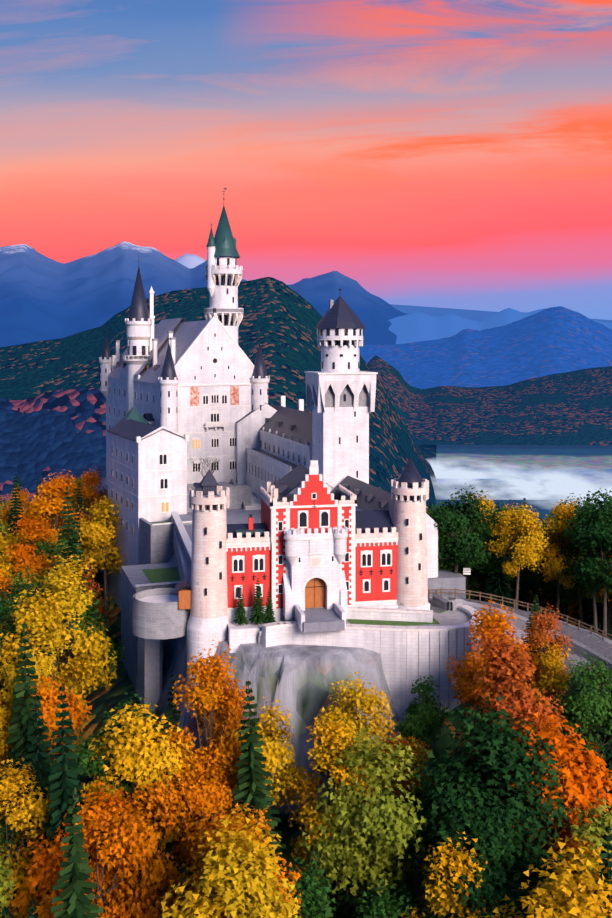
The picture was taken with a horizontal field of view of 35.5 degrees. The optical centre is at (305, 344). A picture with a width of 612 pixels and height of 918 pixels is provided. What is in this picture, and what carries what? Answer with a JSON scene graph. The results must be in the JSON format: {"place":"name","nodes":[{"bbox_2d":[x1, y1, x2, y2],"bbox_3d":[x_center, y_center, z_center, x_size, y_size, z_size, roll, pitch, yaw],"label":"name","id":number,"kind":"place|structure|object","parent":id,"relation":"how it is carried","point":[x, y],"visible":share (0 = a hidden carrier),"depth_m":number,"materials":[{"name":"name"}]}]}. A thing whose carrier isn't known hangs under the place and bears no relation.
{"place":"outdoors","nodes":[
{"label":"outdoors","id":0,"kind":"place"},
{"bbox_2d":[0,388,105,508],"bbox_3d":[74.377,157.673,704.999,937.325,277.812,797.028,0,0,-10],"label":"hill","id":1,"kind":"structure","parent":0,"point":[44,435],"depth_m":659.20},
{"bbox_2d":[0,277,436,512],"bbox_3d":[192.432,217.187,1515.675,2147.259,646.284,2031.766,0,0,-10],"label":"hill","id":2,"kind":"structure","parent":0,"point":[280,319],"depth_m":1341.39,"materials":[{"name":"green plant"}]},
{"bbox_2d":[0,478,611,917],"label":"crag","id":3,"kind":"structure","parent":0,"point":[296,680],"depth_m":117.08,"materials":[{"name":"grey stone"}]},
{"bbox_2d":[0,699,12,793],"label":"tree","id":4,"kind":"object","parent":3,"relation":"on","point":[3,745],"visible":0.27,"depth_m":121.52,"materials":[{"name":"yellow plant"}]},
{"bbox_2d":[0,553,16,591],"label":"tree","id":5,"kind":"object","parent":3,"relation":"on","point":[4,568],"visible":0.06,"depth_m":192.55,"materials":[{"name":"yellow plant"}]},
{"bbox_2d":[0,570,16,629],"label":"tree","id":6,"kind":"object","parent":3,"relation":"on","point":[3,586],"visible":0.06,"depth_m":182.38,"materials":[{"name":"plant"}]},
{"bbox_2d":[0,845,17,917],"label":"tree","id":7,"kind":"object","parent":3,"relation":"on","point":[5,872],"visible":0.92,"depth_m":95.34,"materials":[{"name":"green plant"}]},
{"bbox_2d":[0,724,24,903],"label":"tree","id":8,"kind":"object","parent":3,"relation":"on","point":[9,830],"visible":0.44,"depth_m":105.42,"materials":[{"name":"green plant"}]},
{"bbox_2d":[5,474,22,531],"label":"tree","id":9,"kind":"object","parent":3,"relation":"on","point":[12,508],"visible":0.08,"depth_m":247.34,"materials":[{"name":"green plant"}]},
{"bbox_2d":[0,528,28,577],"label":"tree","id":10,"kind":"object","parent":3,"relation":"on","point":[3,544],"visible":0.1,"depth_m":201.28,"materials":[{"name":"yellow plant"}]},
{"bbox_2d":[0,592,33,687],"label":"tree","id":11,"kind":"object","parent":3,"relation":"on","point":[10,628],"visible":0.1,"depth_m":156.07,"materials":[{"name":"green plant"}]},
{"bbox_2d":[5,487,31,520],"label":"tree","id":12,"kind":"object","parent":3,"relation":"on","point":[23,495],"visible":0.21,"depth_m":263.22,"materials":[{"name":"orange plant"}]},
{"bbox_2d":[0,576,38,627],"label":"tree","id":13,"kind":"object","parent":3,"relation":"on","point":[2,608],"visible":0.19,"depth_m":180.63,"materials":[{"name":"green plant"}]},
{"bbox_2d":[3,567,41,599],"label":"tree","id":14,"kind":"object","parent":3,"relation":"on","point":[16,579],"visible":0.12,"depth_m":188.69,"materials":[{"name":"green plant"}]},
{"bbox_2d":[0,623,50,815],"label":"tree","id":15,"kind":"object","parent":3,"relation":"on","point":[17,729],"visible":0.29,"depth_m":116.51,"materials":[{"name":"green plant"}]},
{"bbox_2d":[0,758,54,917],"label":"tree","id":16,"kind":"object","parent":3,"relation":"on","point":[36,811],"visible":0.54,"depth_m":103.69,"materials":[{"name":"yellow plant"}]},
{"bbox_2d":[5,509,57,588],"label":"tree","id":17,"kind":"object","parent":3,"relation":"on","point":[31,533],"visible":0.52,"depth_m":192.36,"materials":[{"name":"orange plant"}]},
{"bbox_2d":[7,695,56,912],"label":"tree","id":18,"kind":"object","parent":3,"relation":"on","point":[40,763],"visible":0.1,"depth_m":108.78,"materials":[{"name":"green plant"}]},
{"bbox_2d":[9,536,61,595],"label":"tree","id":19,"kind":"object","parent":3,"relation":"on","point":[45,548],"visible":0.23,"depth_m":193.59,"materials":[{"name":"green plant"}]},
{"bbox_2d":[0,673,91,778],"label":"tree","id":20,"kind":"object","parent":3,"relation":"on","point":[49,709],"visible":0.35,"depth_m":121.78,"materials":[{"name":"orange plant"}]},
{"bbox_2d":[0,580,98,751],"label":"tree","id":21,"kind":"object","parent":3,"relation":"on","point":[37,618],"visible":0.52,"depth_m":127.62,"materials":[{"name":"yellow plant"}]},
{"bbox_2d":[26,469,77,554],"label":"tree","id":22,"kind":"object","parent":3,"relation":"on","point":[51,512],"visible":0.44,"depth_m":206.88,"materials":[{"name":"orange plant"}]},
{"bbox_2d":[11,842,96,917],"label":"tree","id":23,"kind":"object","parent":3,"relation":"on","point":[23,901],"visible":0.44,"depth_m":94.72,"materials":[{"name":"orange plant"}]},
{"bbox_2d":[13,551,116,735],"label":"tree","id":24,"kind":"object","parent":3,"relation":"on","point":[61,581],"visible":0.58,"depth_m":135.36,"materials":[{"name":"yellow plant"}]},
{"bbox_2d":[35,685,95,911],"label":"tree","id":25,"kind":"object","parent":3,"relation":"on","point":[61,795],"visible":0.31,"depth_m":99.36,"materials":[{"name":"green plant"}]},
{"bbox_2d":[9,584,124,684],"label":"tree","id":26,"kind":"object","parent":3,"relation":"on","point":[89,612],"visible":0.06,"depth_m":142.31,"materials":[{"name":"yellow plant"}]},
{"bbox_2d":[55,487,94,624],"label":"tree","id":27,"kind":"object","parent":3,"relation":"on","point":[70,540],"visible":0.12,"depth_m":179.57,"materials":[{"name":"green plant"}]},
{"bbox_2d":[51,787,103,917],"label":"tree","id":28,"kind":"object","parent":3,"relation":"on","point":[77,903],"visible":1,"depth_m":85.15,"materials":[{"name":"green plant"}]},
{"bbox_2d":[43,558,115,627],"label":"tree","id":29,"kind":"object","parent":3,"relation":"on","point":[95,595],"visible":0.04,"depth_m":184.12,"materials":[{"name":"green plant"}]},
{"bbox_2d":[65,466,107,527],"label":"tree","id":30,"kind":"object","parent":3,"relation":"on","point":[87,480],"visible":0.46,"depth_m":221.81,"materials":[{"name":"orange plant"}]},
{"bbox_2d":[21,780,165,917],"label":"tree","id":31,"kind":"object","parent":3,"relation":"on","point":[108,855],"visible":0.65,"depth_m":94.15,"materials":[{"name":"orange plant"}]},
{"bbox_2d":[62,496,124,615],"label":"tree","id":32,"kind":"object","parent":3,"relation":"on","point":[94,537],"visible":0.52,"depth_m":198.51,"materials":[{"name":"yellow plant"}]},
{"bbox_2d":[70,693,162,880],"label":"tree","id":33,"kind":"object","parent":3,"relation":"on","point":[84,762],"visible":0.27,"depth_m":105.56,"materials":[{"name":"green plant"}]},
{"bbox_2d":[78,698,195,901],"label":"tree","id":34,"kind":"object","parent":3,"relation":"on","point":[146,756],"visible":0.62,"depth_m":101.64,"materials":[{"name":"yellow plant"}]},
{"bbox_2d":[123,260,154,412],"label":"stair tower","id":35,"kind":"structure","parent":3,"relation":"on","point":[139,322],"depth_m":233.38,"materials":[{"name":"stone"}]},
{"bbox_2d":[92,765,192,910],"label":"tree","id":36,"kind":"object","parent":3,"relation":"on","point":[160,877],"visible":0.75,"depth_m":97.91,"materials":[{"name":"orange plant"}]},
{"bbox_2d":[107,419,188,608],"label":"castle building","id":37,"kind":"structure","parent":3,"relation":"on","point":[147,472],"depth_m":189.54,"materials":[{"name":"stone"}]},
{"bbox_2d":[115,407,153,425],"bbox_3d":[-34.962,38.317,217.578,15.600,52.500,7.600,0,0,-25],"label":"roof","id":38,"kind":"structure","parent":37,"relation":"on","point":[133,413],"depth_m":214.55,"materials":[{"name":"metal"}]},
{"bbox_2d":[157,674,189,831],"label":"tree","id":39,"kind":"object","parent":3,"relation":"on","point":[173,716],"visible":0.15,"depth_m":114.06,"materials":[{"name":"green plant"}]},
{"bbox_2d":[99,308,274,484],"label":"palas","id":40,"kind":"structure","parent":3,"relation":"on","point":[203,384],"depth_m":213.10,"materials":[{"name":"stone"}]},
{"bbox_2d":[204,188,243,343],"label":"tower","id":41,"kind":"structure","parent":40,"relation":"on","point":[222,267],"depth_m":228.98,"materials":[{"name":"stone"}]},
{"bbox_2d":[171,737,239,866],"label":"tree","id":42,"kind":"object","parent":3,"relation":"on","point":[201,798],"visible":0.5,"depth_m":101.88,"materials":[{"name":"orange plant"}]},
{"bbox_2d":[161,639,252,793],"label":"tree","id":43,"kind":"object","parent":3,"relation":"on","point":[207,696],"visible":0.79,"depth_m":106.98,"materials":[{"name":"orange plant"}]},
{"bbox_2d":[187,667,248,811],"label":"tree","id":44,"kind":"object","parent":3,"relation":"on","point":[194,725],"visible":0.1,"depth_m":113.67,"materials":[{"name":"orange plant"}]},
{"bbox_2d":[154,803,305,917],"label":"tree","id":45,"kind":"object","parent":3,"relation":"on","point":[205,848],"visible":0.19,"depth_m":92.51,"materials":[{"name":"orange plant"}]},
{"bbox_2d":[161,809,301,917],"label":"tree","id":46,"kind":"object","parent":3,"relation":"on","point":[244,876],"visible":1,"depth_m":81.61,"materials":[{"name":"yellow plant"}]},
{"bbox_2d":[233,586,247,624],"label":"spruce","id":47,"kind":"object","parent":3,"relation":"on","point":[240,613],"visible":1,"depth_m":122.93,"materials":[{"name":"green plant"}]},
{"bbox_2d":[210,826,297,917],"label":"tree","id":48,"kind":"object","parent":3,"relation":"on","point":[253,837],"visible":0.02,"depth_m":86.89,"materials":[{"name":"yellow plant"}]},
{"bbox_2d":[249,578,265,624],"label":"spruce","id":49,"kind":"object","parent":3,"relation":"on","point":[258,608],"visible":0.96,"depth_m":123.06,"materials":[{"name":"green plant"}]},
{"bbox_2d":[231,680,286,875],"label":"tree","id":50,"kind":"object","parent":3,"relation":"on","point":[251,790],"visible":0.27,"depth_m":100.83,"materials":[{"name":"green plant"}]},
{"bbox_2d":[262,587,275,622],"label":"spruce","id":51,"kind":"object","parent":3,"relation":"on","point":[268,613],"visible":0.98,"depth_m":122.98,"materials":[{"name":"green plant"}]},
{"bbox_2d":[231,696,308,836],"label":"tree","id":52,"kind":"object","parent":3,"relation":"on","point":[272,748],"visible":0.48,"depth_m":106.57,"materials":[{"name":"yellow plant"}]},
{"bbox_2d":[121,476,465,713],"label":"castle walls","id":53,"kind":"structure","parent":3,"relation":"on","point":[156,588],"depth_m":149.18,"materials":[{"name":"stone"}]},
{"bbox_2d":[235,396,311,500],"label":"castle wing","id":54,"kind":"structure","parent":53,"relation":"on","point":[273,442],"depth_m":204.27,"materials":[{"name":"stone"}]},
{"bbox_2d":[187,458,428,710],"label":"gatehouse","id":55,"kind":"object","parent":3,"relation":"on","point":[308,547],"visible":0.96,"depth_m":125.14,"materials":[{"name":"stone"}]},
{"bbox_2d":[280,857,335,917],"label":"tree","id":56,"kind":"object","parent":3,"relation":"on","point":[306,897],"visible":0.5,"depth_m":91.39,"materials":[{"name":"green plant"}]},
{"bbox_2d":[301,850,332,917],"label":"tree","id":57,"kind":"object","parent":3,"relation":"on","point":[316,855],"visible":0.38,"depth_m":94.27,"materials":[{"name":"green plant"}]},
{"bbox_2d":[287,708,382,917],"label":"tree","id":58,"kind":"object","parent":3,"relation":"on","point":[335,735],"visible":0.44,"depth_m":100.71,"materials":[{"name":"yellow plant"}]},
{"bbox_2d":[304,289,377,491],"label":"square tower","id":59,"kind":"structure","parent":3,"relation":"on","point":[340,387],"depth_m":168.67,"materials":[{"name":"stone"}]},
{"bbox_2d":[333,830,366,917],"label":"tree","id":60,"kind":"object","parent":3,"relation":"on","point":[347,905],"visible":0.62,"depth_m":99.70,"materials":[{"name":"green plant"}]},
{"bbox_2d":[316,672,397,770],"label":"tree","id":61,"kind":"object","parent":3,"relation":"on","point":[369,702],"visible":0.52,"depth_m":108.85,"materials":[{"name":"yellow plant"}]},
{"bbox_2d":[298,725,447,912],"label":"tree","id":62,"kind":"object","parent":3,"relation":"on","point":[389,827],"visible":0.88,"depth_m":95.92,"materials":[{"name":"green plant"}]},
{"bbox_2d":[351,878,438,917],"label":"tree","id":63,"kind":"object","parent":3,"relation":"on","point":[381,909],"visible":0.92,"depth_m":91.80,"materials":[{"name":"green plant"}]},
{"bbox_2d":[371,731,434,866],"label":"tree","id":64,"kind":"object","parent":3,"relation":"on","point":[409,780],"visible":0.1,"depth_m":106.18,"materials":[{"name":"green plant"}]},
{"bbox_2d":[397,675,450,770],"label":"tree","id":65,"kind":"object","parent":3,"relation":"on","point":[421,722],"visible":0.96,"depth_m":112.92,"materials":[{"name":"green plant"}]},
{"bbox_2d":[397,742,463,914],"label":"tree","id":66,"kind":"object","parent":3,"relation":"on","point":[424,811],"visible":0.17,"depth_m":101.87,"materials":[{"name":"green plant"}]},
{"bbox_2d":[258,567,611,724],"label":"retaining wall","id":67,"kind":"structure","parent":3,"relation":"on","point":[411,645],"depth_m":120.28,"materials":[{"name":"concrete"}]},
{"bbox_2d":[409,748,479,900],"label":"tree","id":68,"kind":"object","parent":3,"relation":"on","point":[438,819],"visible":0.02,"depth_m":98.29,"materials":[{"name":"green plant"}]},
{"bbox_2d":[401,831,510,917],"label":"tree","id":69,"kind":"object","parent":3,"relation":"on","point":[447,898],"visible":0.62,"depth_m":87.17,"materials":[{"name":"yellow plant"}]},
{"bbox_2d":[427,483,492,572],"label":"tree","id":70,"kind":"object","parent":3,"relation":"on","point":[459,546],"visible":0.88,"depth_m":139.37,"materials":[{"name":"green plant"}]},
{"bbox_2d":[426,500,493,572],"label":"tree","id":71,"kind":"object","parent":3,"relation":"on","point":[450,563],"visible":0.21,"depth_m":143.27,"materials":[{"name":"green plant"}]},
{"bbox_2d":[460,520,484,601],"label":"tree","id":72,"kind":"object","parent":3,"relation":"on","point":[472,584],"visible":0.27,"depth_m":150.64,"materials":[{"name":"green plant"}]},
{"bbox_2d":[463,488,495,600],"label":"tree","id":73,"kind":"object","parent":3,"relation":"on","point":[489,507],"visible":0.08,"depth_m":164.67,"materials":[{"name":"yellow plant"}]},
{"bbox_2d":[423,784,540,917],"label":"tree","id":74,"kind":"object","parent":3,"relation":"on","point":[497,894],"visible":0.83,"depth_m":87.38,"materials":[{"name":"green plant"}]},
{"bbox_2d":[446,599,542,717],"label":"tree","id":75,"kind":"object","parent":3,"relation":"on","point":[467,676],"visible":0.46,"depth_m":112.42,"materials":[{"name":"orange plant"}]},
{"bbox_2d":[416,696,578,901],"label":"tree","id":76,"kind":"object","parent":3,"relation":"on","point":[456,778],"visible":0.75,"depth_m":91.48,"materials":[{"name":"green plant"}]},
{"bbox_2d":[485,503,513,606],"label":"tree","id":77,"kind":"object","parent":3,"relation":"on","point":[501,590],"visible":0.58,"depth_m":147.37,"materials":[{"name":"green plant"}]},
{"bbox_2d":[472,501,547,606],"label":"tree","id":78,"kind":"object","parent":3,"relation":"on","point":[489,537],"visible":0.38,"depth_m":147.11,"materials":[{"name":"green plant"}]},
{"bbox_2d":[473,499,547,599],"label":"tree","id":79,"kind":"object","parent":3,"relation":"on","point":[514,576],"depth_m":151.70,"materials":[{"name":"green plant"}]},
{"bbox_2d":[450,623,573,895],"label":"tree","id":80,"kind":"object","parent":3,"relation":"on","point":[508,662],"visible":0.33,"depth_m":100.13,"materials":[{"name":"orange plant"}]},
{"bbox_2d":[485,503,550,608],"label":"tree","id":81,"kind":"object","parent":3,"relation":"on","point":[526,542],"visible":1,"depth_m":138.27,"materials":[{"name":"yellow plant"}]},
{"bbox_2d":[486,510,556,610],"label":"tree","id":82,"kind":"object","parent":3,"relation":"on","point":[542,577],"visible":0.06,"depth_m":155.80,"materials":[{"name":"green plant"}]},
{"bbox_2d":[520,595,545,682],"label":"tree","id":83,"kind":"object","parent":3,"relation":"on","point":[534,608],"visible":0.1,"depth_m":119.65,"materials":[{"name":"green plant"}]},
{"bbox_2d":[519,512,568,620],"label":"tree","id":84,"kind":"object","parent":3,"relation":"on","point":[553,589],"visible":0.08,"depth_m":157.68,"materials":[{"name":"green plant"}]},
{"bbox_2d":[520,603,573,700],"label":"tree","id":85,"kind":"object","parent":3,"relation":"on","point":[546,623],"visible":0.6,"depth_m":113.55,"materials":[{"name":"orange plant"}]},
{"bbox_2d":[484,835,611,917],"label":"tree","id":86,"kind":"object","parent":3,"relation":"on","point":[560,896],"visible":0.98,"depth_m":79.80,"materials":[{"name":"yellow plant"}]},
{"bbox_2d":[522,589,574,620],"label":"tree","id":87,"kind":"object","parent":3,"relation":"on","point":[548,605],"visible":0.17,"depth_m":173.40,"materials":[{"name":"green plant"}]},
{"bbox_2d":[493,711,611,874],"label":"tree","id":88,"kind":"object","parent":3,"relation":"on","point":[580,772],"visible":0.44,"depth_m":92.99,"materials":[{"name":"orange plant"}]},
{"bbox_2d":[522,639,588,741],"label":"tree","id":89,"kind":"object","parent":3,"relation":"on","point":[553,674],"visible":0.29,"depth_m":108.52,"materials":[{"name":"yellow plant"}]},
{"bbox_2d":[539,495,585,618],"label":"tree","id":90,"kind":"object","parent":3,"relation":"on","point":[553,567],"visible":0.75,"depth_m":140.56,"materials":[{"name":"yellow plant"}]},
{"bbox_2d":[541,569,589,621],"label":"tree","id":91,"kind":"object","parent":3,"relation":"on","point":[566,594],"visible":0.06,"depth_m":151.53,"materials":[{"name":"green plant"}]},
{"bbox_2d":[542,493,596,627],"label":"tree","id":92,"kind":"object","parent":3,"relation":"on","point":[579,598],"visible":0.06,"depth_m":147.65,"materials":[{"name":"green plant"}]},
{"bbox_2d":[536,803,611,897],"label":"tree","id":93,"kind":"object","parent":3,"relation":"on","point":[596,826],"visible":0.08,"depth_m":88.06,"materials":[{"name":"green plant"}]},
{"bbox_2d":[547,652,611,811],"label":"tree","id":94,"kind":"object","parent":3,"relation":"on","point":[583,710],"visible":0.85,"depth_m":102.88,"materials":[{"name":"green plant"}]},
{"bbox_2d":[558,499,611,633],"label":"tree","id":95,"kind":"object","parent":3,"relation":"on","point":[595,588],"visible":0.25,"depth_m":136.85,"materials":[{"name":"green plant"}]},
{"bbox_2d":[563,488,611,595],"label":"tree","id":96,"kind":"object","parent":3,"relation":"on","point":[606,495],"visible":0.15,"depth_m":139.72,"materials":[{"name":"green plant"}]},
{"bbox_2d":[570,496,611,637],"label":"tree","id":97,"kind":"object","parent":3,"relation":"on","point":[597,531],"visible":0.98,"depth_m":132.39,"materials":[{"name":"green plant"}]},
{"bbox_2d":[583,502,611,639],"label":"tree","id":98,"kind":"object","parent":3,"relation":"on","point":[589,615],"visible":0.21,"depth_m":152.08,"materials":[{"name":"green plant"}]},
{"bbox_2d":[583,549,611,638],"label":"tree","id":99,"kind":"object","parent":3,"relation":"on","point":[598,596],"visible":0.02,"depth_m":143.75,"materials":[{"name":"green plant"}]},
{"bbox_2d":[592,826,611,917],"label":"tree","id":100,"kind":"object","parent":3,"relation":"on","point":[606,863],"visible":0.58,"depth_m":80.84,"materials":[{"name":"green plant"}]},
{"bbox_2d":[598,667,611,778],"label":"tree","id":101,"kind":"object","parent":3,"relation":"on","point":[607,756],"visible":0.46,"depth_m":106.61,"materials":[{"name":"green plant"}]},
{"bbox_2d":[0,0,611,319],"label":"sky","id":102,"kind":"structure","parent":0,"point":[454,154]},
{"bbox_2d":[359,306,611,388],"bbox_3d":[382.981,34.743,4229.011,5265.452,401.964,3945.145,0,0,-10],"label":"mountain","id":103,"kind":"structure","parent":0,"point":[552,340],"depth_m":3645.63,"materials":[{"name":"blue stone"}]},
{"bbox_2d":[367,355,611,444],"bbox_3d":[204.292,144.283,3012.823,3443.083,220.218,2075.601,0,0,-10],"label":"hill","id":104,"kind":"structure","parent":0,"point":[571,408],"depth_m":2492.25,"materials":[{"name":"blue plant"}]},
{"bbox_2d":[388,308,611,343],"bbox_3d":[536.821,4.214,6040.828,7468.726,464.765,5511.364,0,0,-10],"label":"mountain","id":105,"kind":"structure","parent":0,"point":[415,327],"depth_m":5672.80,"materials":[{"name":"blue stone"}]},
{"bbox_2d":[426,457,608,478],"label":"mist","id":106,"kind":"structure","parent":0,"point":[441,471],"depth_m":1711.24,"materials":[{"name":"white"}]},
{"bbox_2d":[434,471,611,499],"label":"mist","id":107,"kind":"structure","parent":0,"point":[538,486],"depth_m":1506.37,"materials":[{"name":"white"}]},
{"bbox_2d":[436,445,611,536],"bbox_3d":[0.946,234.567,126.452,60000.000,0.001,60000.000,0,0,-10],"label":"lake","id":108,"kind":"structure","parent":0,"point":[595,458],"depth_m":1929.51,"materials":[{"name":"blue liquid"}]},
{"bbox_2d":[0,241,406,346],"bbox_3d":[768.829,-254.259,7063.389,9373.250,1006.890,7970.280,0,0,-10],"label":"mount","id":109,"kind":"object","parent":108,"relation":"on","point":[42,297],"visible":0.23,"depth_m":5896.60,"materials":[{"name":"blue stone"}]},
{"bbox_2d":[175,254,611,322],"bbox_3d":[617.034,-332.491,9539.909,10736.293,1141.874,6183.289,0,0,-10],"label":"mount","id":110,"kind":"object","parent":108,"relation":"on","point":[189,260],"visible":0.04,"depth_m":9348.84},
{"bbox_2d":[550,484,611,505],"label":"mist","id":111,"kind":"structure","parent":0,"point":[607,487],"depth_m":1402.14,"materials":[{"name":"white"}]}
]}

